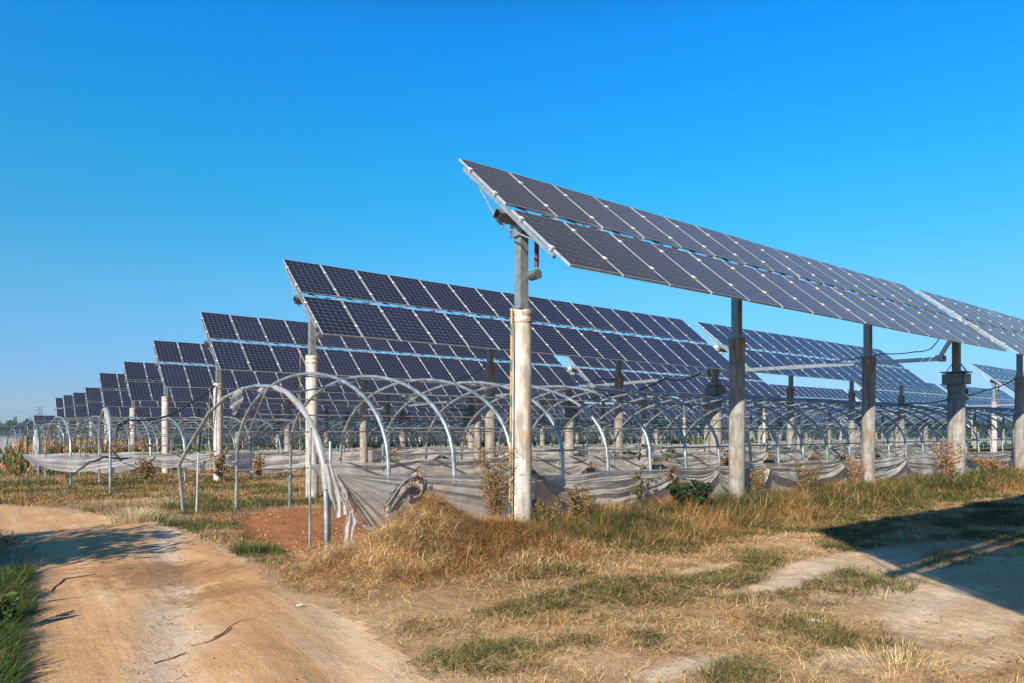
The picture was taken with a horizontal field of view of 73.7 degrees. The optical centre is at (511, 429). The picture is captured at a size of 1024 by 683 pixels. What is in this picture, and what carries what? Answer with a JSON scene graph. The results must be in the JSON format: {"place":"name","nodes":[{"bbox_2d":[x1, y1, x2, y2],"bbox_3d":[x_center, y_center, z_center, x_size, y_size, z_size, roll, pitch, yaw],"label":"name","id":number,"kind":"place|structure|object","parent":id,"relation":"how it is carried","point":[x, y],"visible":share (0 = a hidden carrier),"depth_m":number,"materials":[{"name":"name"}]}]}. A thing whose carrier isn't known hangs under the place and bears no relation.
{"place":"outdoors","nodes":[
{"label":"outdoors","id":0,"kind":"place"},
{"bbox_2d":[0,559,54,682],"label":"roadside grass","id":1,"kind":"structure","parent":0,"point":[11,644],"depth_m":5.31,"materials":[{"name":"green plant"}]},
{"bbox_2d":[0,507,443,682],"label":"dirt road","id":2,"kind":"structure","parent":0,"point":[136,605],"depth_m":5.75,"materials":[{"name":"soil"}]},
{"bbox_2d":[0,447,1010,576],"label":"field grass","id":3,"kind":"structure","parent":0,"point":[242,476],"depth_m":19.50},
{"bbox_2d":[0,434,1023,682],"bbox_3d":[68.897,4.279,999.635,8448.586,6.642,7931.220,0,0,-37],"label":"ground","id":4,"kind":"structure","parent":0,"point":[958,590],"depth_m":6.37,"materials":[{"name":"soil"}]},
{"bbox_2d":[0,592,19,623],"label":"broadleaf weed","id":5,"kind":"object","parent":4,"relation":"on","point":[7,609],"visible":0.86,"depth_m":5.43,"materials":[{"name":"green plant"}]},
{"bbox_2d":[0,436,24,463],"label":"greenhouse","id":6,"kind":"object","parent":4,"relation":"on","point":[3,440],"visible":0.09,"depth_m":50.67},
{"bbox_2d":[33,430,41,469],"bbox_3d":[-20.861,0.874,29.999,0.346,1.757,0.310,0,0,-37],"label":"wrapped post","id":7,"kind":"object","parent":4,"relation":"on","point":[35,444],"visible":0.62,"depth_m":29.89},
{"bbox_2d":[2,433,161,472],"bbox_3d":[-22.318,1.119,35.795,7.533,2.095,9.650,0,0,-37],"label":"dry maize","id":8,"kind":"object","parent":4,"relation":"on","point":[19,445],"visible":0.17,"depth_m":33.93,"materials":[{"name":"brown plant"}]},
{"bbox_2d":[98,411,111,493],"bbox_3d":[-12.066,0.551,20.204,0.064,2.378,4.053,0,0,-35],"label":"lone hoop","id":9,"kind":"object","parent":4,"relation":"on","point":[110,455],"visible":0.73,"depth_m":18.58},
{"bbox_2d":[101,407,111,430],"bbox_3d":[-11.651,-0.301,19.612,0.138,0.699,2.483,0,0,-35],"label":"torn film","id":10,"kind":"object","parent":9,"relation":"attached to","point":[105,410],"visible":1,"depth_m":18.88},
{"bbox_2d":[33,415,191,443],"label":"solar tracker","id":11,"kind":"object","parent":4,"relation":"on","point":[37,419],"visible":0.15,"depth_m":78.39,"materials":[{"name":"blue glass"}]},
{"bbox_2d":[100,504,172,523],"bbox_3d":[-6.733,1.504,12.282,1.275,0.350,1.329,0,0,-37],"label":"grass tuft","id":12,"kind":"object","parent":4,"relation":"on","point":[136,517],"visible":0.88,"depth_m":12.06,"materials":[{"name":"beige plant"}]},
{"bbox_2d":[54,398,229,446],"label":"solar tracker","id":13,"kind":"object","parent":4,"relation":"on","point":[59,404],"visible":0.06,"depth_m":70.16,"materials":[{"name":"grey glass"}]},
{"bbox_2d":[135,456,158,484],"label":"dry weed","id":14,"kind":"object","parent":4,"relation":"on","point":[145,474],"visible":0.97,"depth_m":21.69,"materials":[{"name":"brown plant"}]},
{"bbox_2d":[62,395,251,446],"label":"solar tracker","id":15,"kind":"object","parent":4,"relation":"on","point":[68,401],"visible":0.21,"depth_m":63.44,"materials":[{"name":"grey glass"}]},
{"bbox_2d":[0,473,347,617],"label":"grass verge","id":16,"kind":"object","parent":4,"relation":"on","point":[220,507],"depth_m":15.82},
{"bbox_2d":[72,392,275,445],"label":"solar tracker","id":17,"kind":"object","parent":4,"relation":"on","point":[79,399],"visible":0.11,"depth_m":57.00,"materials":[{"name":"blue glass"}]},
{"bbox_2d":[9,433,374,446],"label":"greenhouse frame","id":18,"kind":"object","parent":4,"relation":"on","point":[212,439],"visible":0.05,"depth_m":74.27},
{"bbox_2d":[85,387,305,446],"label":"solar tracker","id":19,"kind":"object","parent":4,"relation":"on","point":[93,408],"visible":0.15,"depth_m":51.75,"materials":[{"name":"blue glass"}]},
{"bbox_2d":[0,432,414,446],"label":"greenhouse frame","id":20,"kind":"object","parent":4,"relation":"on","point":[1,434],"visible":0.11,"depth_m":62.35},
{"bbox_2d":[210,448,228,480],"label":"dry weed","id":21,"kind":"object","parent":4,"relation":"on","point":[218,465],"visible":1,"depth_m":23.03,"materials":[{"name":"beige plant"}]},
{"bbox_2d":[99,373,352,448],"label":"solar tracker","id":22,"kind":"object","parent":4,"relation":"on","point":[114,398],"visible":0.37,"depth_m":44.31,"materials":[{"name":"blue glass"}]},
{"bbox_2d":[12,433,456,448],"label":"greenhouse frame","id":23,"kind":"object","parent":4,"relation":"on","point":[18,435],"visible":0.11,"depth_m":59.02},
{"bbox_2d":[6,429,501,447],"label":"greenhouse frame","id":24,"kind":"object","parent":4,"relation":"on","point":[29,433],"visible":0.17,"depth_m":51.78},
{"bbox_2d":[251,452,264,480],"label":"dry weed","id":25,"kind":"object","parent":4,"relation":"on","point":[256,464],"visible":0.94,"depth_m":23.68,"materials":[{"name":"beige plant"}]},
{"bbox_2d":[227,540,289,556],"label":"grass tuft","id":26,"kind":"object","parent":4,"relation":"on","point":[262,549],"visible":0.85,"depth_m":8.72,"materials":[{"name":"green plant"}]},
{"bbox_2d":[201,421,323,442],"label":"solar tracker","id":27,"kind":"object","parent":4,"relation":"on","point":[257,424],"visible":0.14,"depth_m":90.20,"materials":[{"name":"blue glass"}]},
{"bbox_2d":[123,361,408,450],"bbox_3d":[-13.955,0.363,41.645,17.010,8.276,2.696,0,0,-37],"label":"solar tracker","id":28,"kind":"object","parent":4,"relation":"on","point":[142,390],"visible":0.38,"depth_m":38.06,"materials":[{"name":"blue glass"}]},
{"bbox_2d":[33,426,562,447],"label":"greenhouse frame","id":29,"kind":"object","parent":4,"relation":"on","point":[185,438],"visible":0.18,"depth_m":43.20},
{"bbox_2d":[153,340,474,472],"bbox_3d":[-8.825,0.063,34.993,17.010,8.275,2.696,0,0,-37],"label":"solar tracker","id":30,"kind":"object","parent":4,"relation":"on","point":[183,376],"visible":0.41,"depth_m":31.48,"materials":[{"name":"blue glass"}]},
{"bbox_2d":[21,420,652,476],"bbox_3d":[-6.409,0.844,41.444,37.854,2.671,6.046,0,0,-37],"label":"greenhouse frame","id":31,"kind":"object","parent":4,"relation":"on","point":[154,431],"visible":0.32,"depth_m":35.21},
{"bbox_2d":[23,443,664,471],"bbox_3d":[-4.107,1.364,39.220,39.000,0.836,0.215,0,0,-37],"label":"plastic film","id":32,"kind":"object","parent":31,"relation":"attached to","point":[28,457],"visible":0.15,"depth_m":31.35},
{"bbox_2d":[45,416,728,485],"bbox_3d":[-1.362,0.748,34.729,36.742,2.560,6.046,0,0,-37],"label":"greenhouse frame","id":33,"kind":"object","parent":4,"relation":"on","point":[581,423],"visible":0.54,"depth_m":29.25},
{"bbox_2d":[57,443,688,472],"bbox_3d":[-2.377,1.397,37.775,38.000,0.890,0.224,0,0,-37],"label":"plastic film","id":34,"kind":"object","parent":33,"relation":"attached to","point":[130,464],"visible":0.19,"depth_m":29.12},
{"bbox_2d":[200,312,579,480],"bbox_3d":[-3.656,-0.077,28.373,17.010,8.276,2.696,0,0,-37],"label":"solar tracker","id":35,"kind":"object","parent":4,"relation":"on","point":[236,356],"visible":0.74,"depth_m":26.21,"materials":[{"name":"blue glass"}]},
{"bbox_2d":[114,385,215,441],"bbox_3d":[-11.103,-0.583,22.032,0.159,1.888,3.258,0,0,38],"label":"black cable","id":36,"kind":"object","parent":35,"relation":"attached to","point":[182,408],"visible":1,"depth_m":21.82,"materials":[{"name":"black rubber"}]},
{"bbox_2d":[319,398,466,440],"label":"solar tracker","id":37,"kind":"object","parent":4,"relation":"on","point":[394,413],"visible":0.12,"depth_m":64.64,"materials":[{"name":"blue glass"}]},
{"bbox_2d":[0,435,786,476],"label":"maize crop","id":38,"kind":"object","parent":4,"relation":"on","point":[14,455],"visible":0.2,"depth_m":36.52,"materials":[{"name":"green plant"}]},
{"bbox_2d":[31,443,766,474],"bbox_3d":[0.963,1.240,32.523,39.050,0.854,0.217,0,0,-37],"label":"plastic film","id":39,"kind":"object","parent":4,"relation":"on","point":[271,459],"visible":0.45,"depth_m":25.18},
{"bbox_2d":[324,462,540,547],"bbox_3d":[-0.946,1.060,9.876,3.576,1.265,0.313,0,0,-37],"label":"torn sheet","id":40,"kind":"object","parent":4,"relation":"on","point":[367,496],"visible":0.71,"depth_m":9.34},
{"bbox_2d":[359,394,509,444],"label":"solar tracker","id":41,"kind":"object","parent":4,"relation":"on","point":[409,410],"visible":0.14,"depth_m":56.31,"materials":[{"name":"blue glass"}]},
{"bbox_2d":[225,488,664,608],"bbox_3d":[-0.377,1.183,8.387,5.569,0.899,4.074,0,0,-37],"label":"straw heap","id":42,"kind":"object","parent":4,"relation":"on","point":[379,534],"visible":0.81,"depth_m":7.91,"materials":[{"name":"brown plant"}]},
{"bbox_2d":[381,474,433,516],"bbox_3d":[-1.393,0.867,9.081,0.877,0.549,0.315,0,0,-37],"label":"crumpled film","id":43,"kind":"object","parent":42,"relation":"on","point":[413,485],"visible":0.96,"depth_m":9.06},
{"bbox_2d":[389,641,503,678],"bbox_3d":[-0.459,1.563,4.588,0.769,0.110,0.795,0,0,-37],"label":"grass tuft","id":44,"kind":"object","parent":4,"relation":"on","point":[446,663],"visible":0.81,"depth_m":4.66,"materials":[{"name":"green plant"}]},
{"bbox_2d":[471,442,526,518],"bbox_3d":[-0.188,0.870,10.033,0.842,1.464,0.675,0,0,7],"label":"feathery weed","id":45,"kind":"object","parent":4,"relation":"on","point":[494,507],"visible":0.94,"depth_m":9.98,"materials":[{"name":"brown plant"}]},
{"bbox_2d":[410,385,590,454],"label":"solar tracker","id":46,"kind":"object","parent":4,"relation":"on","point":[440,399],"visible":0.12,"depth_m":50.05,"materials":[{"name":"blue glass"}]},
{"bbox_2d":[283,259,728,497],"bbox_3d":[1.514,-0.308,21.750,17.010,8.278,2.694,0,0,-37],"label":"solar tracker","id":47,"kind":"object","parent":4,"relation":"on","point":[332,317],"visible":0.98,"depth_m":19.88,"materials":[{"name":"blue glass"}]},
{"bbox_2d":[448,372,700,409],"bbox_3d":[1.424,-1.520,26.558,11.022,1.357,3.854,0,0,24],"label":"black cable","id":48,"kind":"object","parent":47,"relation":"hanging from","point":[595,397],"visible":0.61,"depth_m":25.57,"materials":[{"name":"black rubber"}]},
{"bbox_2d":[555,374,711,389],"bbox_3d":[5.108,-2.110,30.887,0.140,0.170,9.410,0,-1,-37],"label":"drive rod","id":49,"kind":"object","parent":47,"relation":"attached to","point":[649,380],"visible":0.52,"depth_m":29.54,"materials":[{"name":"metal"}]},
{"bbox_2d":[0,416,1012,443],"bbox_3d":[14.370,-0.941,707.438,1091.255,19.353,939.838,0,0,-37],"label":"woodland","id":50,"kind":"object","parent":4,"relation":"on","point":[7,426],"visible":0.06,"depth_m":360.39,"materials":[{"name":"green plant"}]},
{"bbox_2d":[453,627,560,668],"bbox_3d":[-0.129,1.551,4.881,0.837,0.142,0.821,0,0,-37],"label":"grass tuft","id":51,"kind":"object","parent":4,"relation":"on","point":[499,649],"visible":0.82,"depth_m":4.87,"materials":[{"name":"green plant"}]},
{"bbox_2d":[531,494,562,525],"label":"weed","id":52,"kind":"object","parent":4,"relation":"on","point":[540,508],"visible":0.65,"depth_m":10.26,"materials":[{"name":"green plant"}]},
{"bbox_2d":[532,410,613,439],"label":"solar tracker","id":53,"kind":"object","parent":4,"relation":"on","point":[555,414],"visible":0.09,"depth_m":87.82,"materials":[{"name":"blue glass"}]},
{"bbox_2d":[480,372,672,446],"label":"solar tracker","id":54,"kind":"object","parent":4,"relation":"on","point":[580,380],"visible":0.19,"depth_m":44.81,"materials":[{"name":"blue glass"}]},
{"bbox_2d":[564,484,600,519],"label":"scrubby weed","id":55,"kind":"object","parent":4,"relation":"on","point":[574,497],"visible":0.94,"depth_m":10.86,"materials":[{"name":"beige plant"}]},
{"bbox_2d":[178,372,1013,550],"bbox_3d":[9.715,0.395,21.932,36.320,2.822,5.975,0,0,-37],"label":"greenhouse frame","id":56,"kind":"object","parent":4,"relation":"on","point":[996,411],"visible":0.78,"depth_m":14.98,"materials":[{"name":"grey metal"}]},
{"bbox_2d":[230,388,242,414],"bbox_3d":[-4.424,-0.450,10.961,0.211,0.440,0.060,0,0,-37],"label":"film rag","id":57,"kind":"object","parent":56,"relation":"hanging from","point":[236,399],"visible":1,"depth_m":10.96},
{"bbox_2d":[273,385,327,489],"bbox_3d":[-3.013,0.054,9.654,0.121,1.477,1.859,0,0,-40],"label":"wrapped film","id":58,"kind":"object","parent":56,"relation":"attached to","point":[300,406],"visible":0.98,"depth_m":9.18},
{"bbox_2d":[311,444,946,478],"bbox_3d":[9.373,1.163,25.238,34.500,0.906,0.227,0,0,-37],"label":"plastic film","id":59,"kind":"object","parent":56,"relation":"attached to","point":[576,464],"visible":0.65,"depth_m":20.02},
{"bbox_2d":[534,458,1013,520],"bbox_3d":[13.496,1.185,21.014,33.060,0.743,0.090,0,0,-37],"label":"plastic skirt","id":60,"kind":"object","parent":56,"relation":"hanging from","point":[546,495],"visible":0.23,"depth_m":14.67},
{"bbox_2d":[541,451,1013,507],"bbox_3d":[13.598,1.066,20.947,32.980,0.706,0.282,0,0,-37],"label":"plastic film","id":61,"kind":"object","parent":56,"relation":"hanging from","point":[617,484],"visible":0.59,"depth_m":13.54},
{"bbox_2d":[857,378,1016,405],"bbox_3d":[13.993,-1.285,23.251,4.792,0.932,3.972,0,0,-37],"label":"black cable","id":62,"kind":"object","parent":56,"relation":"attached to","point":[967,396],"visible":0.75,"depth_m":22.20,"materials":[{"name":"black rubber"}]},
{"bbox_2d":[563,403,665,440],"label":"solar tracker","id":63,"kind":"object","parent":4,"relation":"on","point":[610,415],"visible":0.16,"depth_m":82.07,"materials":[{"name":"blue glass"}]},
{"bbox_2d":[630,454,650,507],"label":"leafy stalk","id":64,"kind":"object","parent":4,"relation":"on","point":[642,482],"visible":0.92,"depth_m":11.87,"materials":[{"name":"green plant"}]},
{"bbox_2d":[275,497,1023,682],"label":"dry straw","id":65,"kind":"object","parent":4,"relation":"on","point":[691,628],"visible":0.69,"depth_m":5.82,"materials":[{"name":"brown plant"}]},
{"bbox_2d":[623,401,709,439],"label":"solar tracker","id":66,"kind":"object","parent":4,"relation":"on","point":[673,413],"visible":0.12,"depth_m":74.68,"materials":[{"name":"blue glass"}]},
{"bbox_2d":[565,356,782,453],"bbox_3d":[9.502,-0.077,38.394,16.550,8.276,2.696,0,0,-37],"label":"solar tracker","id":67,"kind":"object","parent":4,"relation":"on","point":[752,387],"visible":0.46,"depth_m":36.81,"materials":[{"name":"blue glass"}]},
{"bbox_2d":[661,447,686,501],"bbox_3d":[2.881,0.900,12.357,0.417,1.230,0.470,0,0,-37],"label":"red stemmed plant","id":68,"kind":"object","parent":4,"relation":"on","point":[673,479],"visible":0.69,"depth_m":12.38,"materials":[{"name":"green plant"}]},
{"bbox_2d":[329,462,1023,573],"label":"dead stalks","id":69,"kind":"object","parent":4,"relation":"on","point":[840,504],"visible":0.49,"depth_m":11.32,"materials":[{"name":"brown plant"}]},
{"bbox_2d":[581,429,783,446],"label":"greenhouse frame","id":70,"kind":"object","parent":4,"relation":"on","point":[627,434],"visible":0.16,"depth_m":78.44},
{"bbox_2d":[665,479,715,509],"bbox_3d":[3.153,1.194,12.167,0.866,0.632,0.768,0,0,7],"label":"leafy bush","id":71,"kind":"object","parent":4,"relation":"on","point":[698,489],"visible":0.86,"depth_m":11.97,"materials":[{"name":"green plant"}]},
{"bbox_2d":[662,406,728,440],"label":"solar tracker","id":72,"kind":"object","parent":4,"relation":"on","point":[688,418],"visible":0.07,"depth_m":90.74,"materials":[{"name":"blue glass"}]},
{"bbox_2d":[677,394,786,448],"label":"solar tracker","id":73,"kind":"object","parent":4,"relation":"on","point":[727,409],"visible":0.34,"depth_m":69.79,"materials":[{"name":"blue glass"}]},
{"bbox_2d":[459,158,1006,523],"bbox_3d":[6.605,-0.267,15.068,17.010,8.277,2.694,0,0,-37],"label":"solar tracker","id":74,"kind":"object","parent":4,"relation":"on","point":[595,247],"visible":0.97,"depth_m":12.57,"materials":[{"name":"blue glass"}]},
{"bbox_2d":[508,308,512,516],"bbox_3d":[-0.015,-0.260,10.056,0.046,3.076,0.105,0,0,28],"label":"conduit pipe","id":75,"kind":"object","parent":74,"relation":"hanging from","point":[511,358],"visible":0.98,"depth_m":10.03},
{"bbox_2d":[688,356,945,374],"bbox_3d":[10.087,-2.217,24.120,0.140,0.170,9.410,0,1,-37],"label":"drive rod","id":76,"kind":"object","parent":74,"relation":"attached to","point":[911,360],"visible":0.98,"depth_m":23.21,"materials":[{"name":"metal"}]},
{"bbox_2d":[826,339,939,361],"bbox_3d":[11.806,-2.594,21.605,1.430,0.727,3.686,0,0,-15],"label":"black cable","id":77,"kind":"object","parent":74,"relation":"hanging from","point":[888,353],"visible":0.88,"depth_m":20.88,"materials":[{"name":"black rubber"}]},
{"bbox_2d":[629,427,846,446],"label":"greenhouse frame","id":78,"kind":"object","parent":4,"relation":"on","point":[722,435],"visible":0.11,"depth_m":73.15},
{"bbox_2d":[686,651,798,682],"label":"grass tuft","id":79,"kind":"object","parent":4,"relation":"on","point":[746,672],"visible":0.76,"depth_m":4.49,"materials":[{"name":"green plant"}]},
{"bbox_2d":[745,465,769,494],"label":"scrubby weed","id":80,"kind":"object","parent":4,"relation":"on","point":[756,482],"visible":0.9,"depth_m":13.92,"materials":[{"name":"beige plant"}]},
{"bbox_2d":[725,546,791,560],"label":"grass tuft","id":81,"kind":"object","parent":4,"relation":"on","point":[755,552],"visible":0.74,"depth_m":8.74,"materials":[{"name":"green plant"}]},
{"bbox_2d":[745,418,796,439],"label":"solar tracker","id":82,"kind":"object","parent":4,"relation":"on","point":[747,421],"visible":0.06,"depth_m":116.71,"materials":[{"name":"blue glass"}]},
{"bbox_2d":[695,425,923,448],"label":"greenhouse frame","id":83,"kind":"object","parent":4,"relation":"on","point":[754,426],"visible":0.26,"depth_m":67.58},
{"bbox_2d":[757,438,923,448],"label":"plastic film","id":84,"kind":"object","parent":83,"relation":"attached to","point":[809,442],"visible":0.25,"depth_m":63.56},
{"bbox_2d":[793,455,826,489],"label":"scrubby weed","id":85,"kind":"object","parent":4,"relation":"on","point":[813,481],"visible":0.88,"depth_m":15.01,"materials":[{"name":"brown plant"}]},
{"bbox_2d":[762,384,860,449],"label":"solar tracker","id":86,"kind":"object","parent":4,"relation":"on","point":[820,393],"visible":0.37,"depth_m":63.50,"materials":[{"name":"blue glass"}]},
{"bbox_2d":[696,322,931,458],"bbox_3d":[14.672,-0.306,31.773,16.550,8.276,2.696,0,0,-37],"label":"solar tracker","id":87,"kind":"object","parent":4,"relation":"on","point":[902,377],"visible":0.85,"depth_m":30.75,"materials":[{"name":"blue glass"}]},
{"bbox_2d":[784,410,843,438],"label":"solar tracker","id":88,"kind":"object","parent":4,"relation":"on","point":[816,419],"visible":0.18,"depth_m":110.25,"materials":[{"name":"blue glass"}]},
{"bbox_2d":[786,409,861,447],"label":"solar tracker","id":89,"kind":"object","parent":4,"relation":"on","point":[815,411],"visible":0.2,"depth_m":77.83,"materials":[{"name":"blue glass"}]},
{"bbox_2d":[775,612,891,651],"bbox_3d":[2.402,1.552,5.144,0.914,0.162,0.898,0,0,-37],"label":"grass tuft","id":90,"kind":"object","parent":4,"relation":"on","point":[834,638],"visible":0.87,"depth_m":5.22,"materials":[{"name":"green plant"}]},
{"bbox_2d":[841,452,867,485],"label":"dry reeds","id":91,"kind":"object","parent":4,"relation":"on","point":[851,468],"visible":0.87,"depth_m":16.24,"materials":[{"name":"brown plant"}]},
{"bbox_2d":[840,411,894,439],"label":"solar tracker","id":92,"kind":"object","parent":4,"relation":"on","point":[885,419],"visible":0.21,"depth_m":105.90,"materials":[{"name":"blue glass"}]},
{"bbox_2d":[816,567,926,595],"bbox_3d":[3.762,1.557,7.159,1.101,0.167,1.096,0,0,-37],"label":"grass tuft","id":93,"kind":"object","parent":4,"relation":"on","point":[875,580],"visible":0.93,"depth_m":7.10,"materials":[{"name":"green plant"}]},
{"bbox_2d":[847,390,938,439],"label":"solar tracker","id":94,"kind":"object","parent":4,"relation":"on","point":[858,394],"visible":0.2,"depth_m":70.59,"materials":[{"name":"blue glass"}]},
{"bbox_2d":[802,636,988,682],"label":"grass tuft","id":95,"kind":"object","parent":4,"relation":"on","point":[911,661],"visible":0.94,"depth_m":4.58,"materials":[{"name":"beige plant"}]},
{"bbox_2d":[779,423,1011,447],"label":"greenhouse frame","id":96,"kind":"object","parent":4,"relation":"on","point":[885,425],"visible":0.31,"depth_m":61.78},
{"bbox_2d":[856,438,1011,446],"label":"plastic film","id":97,"kind":"object","parent":96,"relation":"attached to","point":[980,442],"visible":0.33,"depth_m":59.76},
{"bbox_2d":[854,381,946,445],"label":"solar tracker","id":98,"kind":"object","parent":4,"relation":"on","point":[889,396],"visible":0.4,"depth_m":55.52,"materials":[{"name":"blue glass"}]},
{"bbox_2d":[907,409,946,443],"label":"solar tracker","id":99,"kind":"object","parent":4,"relation":"on","point":[940,417],"visible":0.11,"depth_m":96.70,"materials":[{"name":"blue glass"}]},
{"bbox_2d":[926,439,966,477],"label":"dry reeds","id":100,"kind":"object","parent":4,"relation":"on","point":[949,468],"visible":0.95,"depth_m":18.89,"materials":[{"name":"brown plant"}]},
{"bbox_2d":[917,289,1023,469],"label":"solar tracker","id":101,"kind":"object","parent":4,"relation":"on","point":[984,318],"visible":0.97,"depth_m":22.88,"materials":[{"name":"blue glass"}]},
{"bbox_2d":[938,384,1014,448],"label":"solar tracker","id":102,"kind":"object","parent":4,"relation":"on","point":[974,400],"visible":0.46,"depth_m":66.16,"materials":[{"name":"blue glass"}]},
{"bbox_2d":[969,454,1012,472],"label":"dead shrub","id":103,"kind":"object","parent":4,"relation":"on","point":[986,465],"visible":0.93,"depth_m":21.37,"materials":[{"name":"brown plant"}]},
{"bbox_2d":[971,409,1012,444],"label":"solar tracker","id":104,"kind":"object","parent":4,"relation":"on","point":[1003,421],"visible":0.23,"depth_m":89.32,"materials":[{"name":"grey glass"}]},
{"bbox_2d":[971,364,1023,451],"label":"solar tracker","id":105,"kind":"object","parent":4,"relation":"on","point":[997,373],"visible":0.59,"depth_m":45.02,"materials":[{"name":"blue glass"}]},
{"bbox_2d":[0,0,1023,425],"label":"sky","id":106,"kind":"structure","parent":0,"point":[162,162],"materials":[{"name":"blue"}]},
{"bbox_2d":[30,510,1021,682],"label":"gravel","id":107,"kind":"structure","parent":0,"point":[968,660],"depth_m":6.24,"materials":[{"name":"gravel"}]},
{"bbox_2d":[272,485,1023,682],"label":"grass","id":108,"kind":"structure","parent":0,"point":[735,576],"depth_m":6.74,"materials":[{"name":"plant"}]},
{"bbox_2d":[366,462,1023,579],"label":"weedy bank","id":109,"kind":"structure","parent":0,"point":[972,480],"depth_m":11.60,"materials":[{"name":"brown plant"}]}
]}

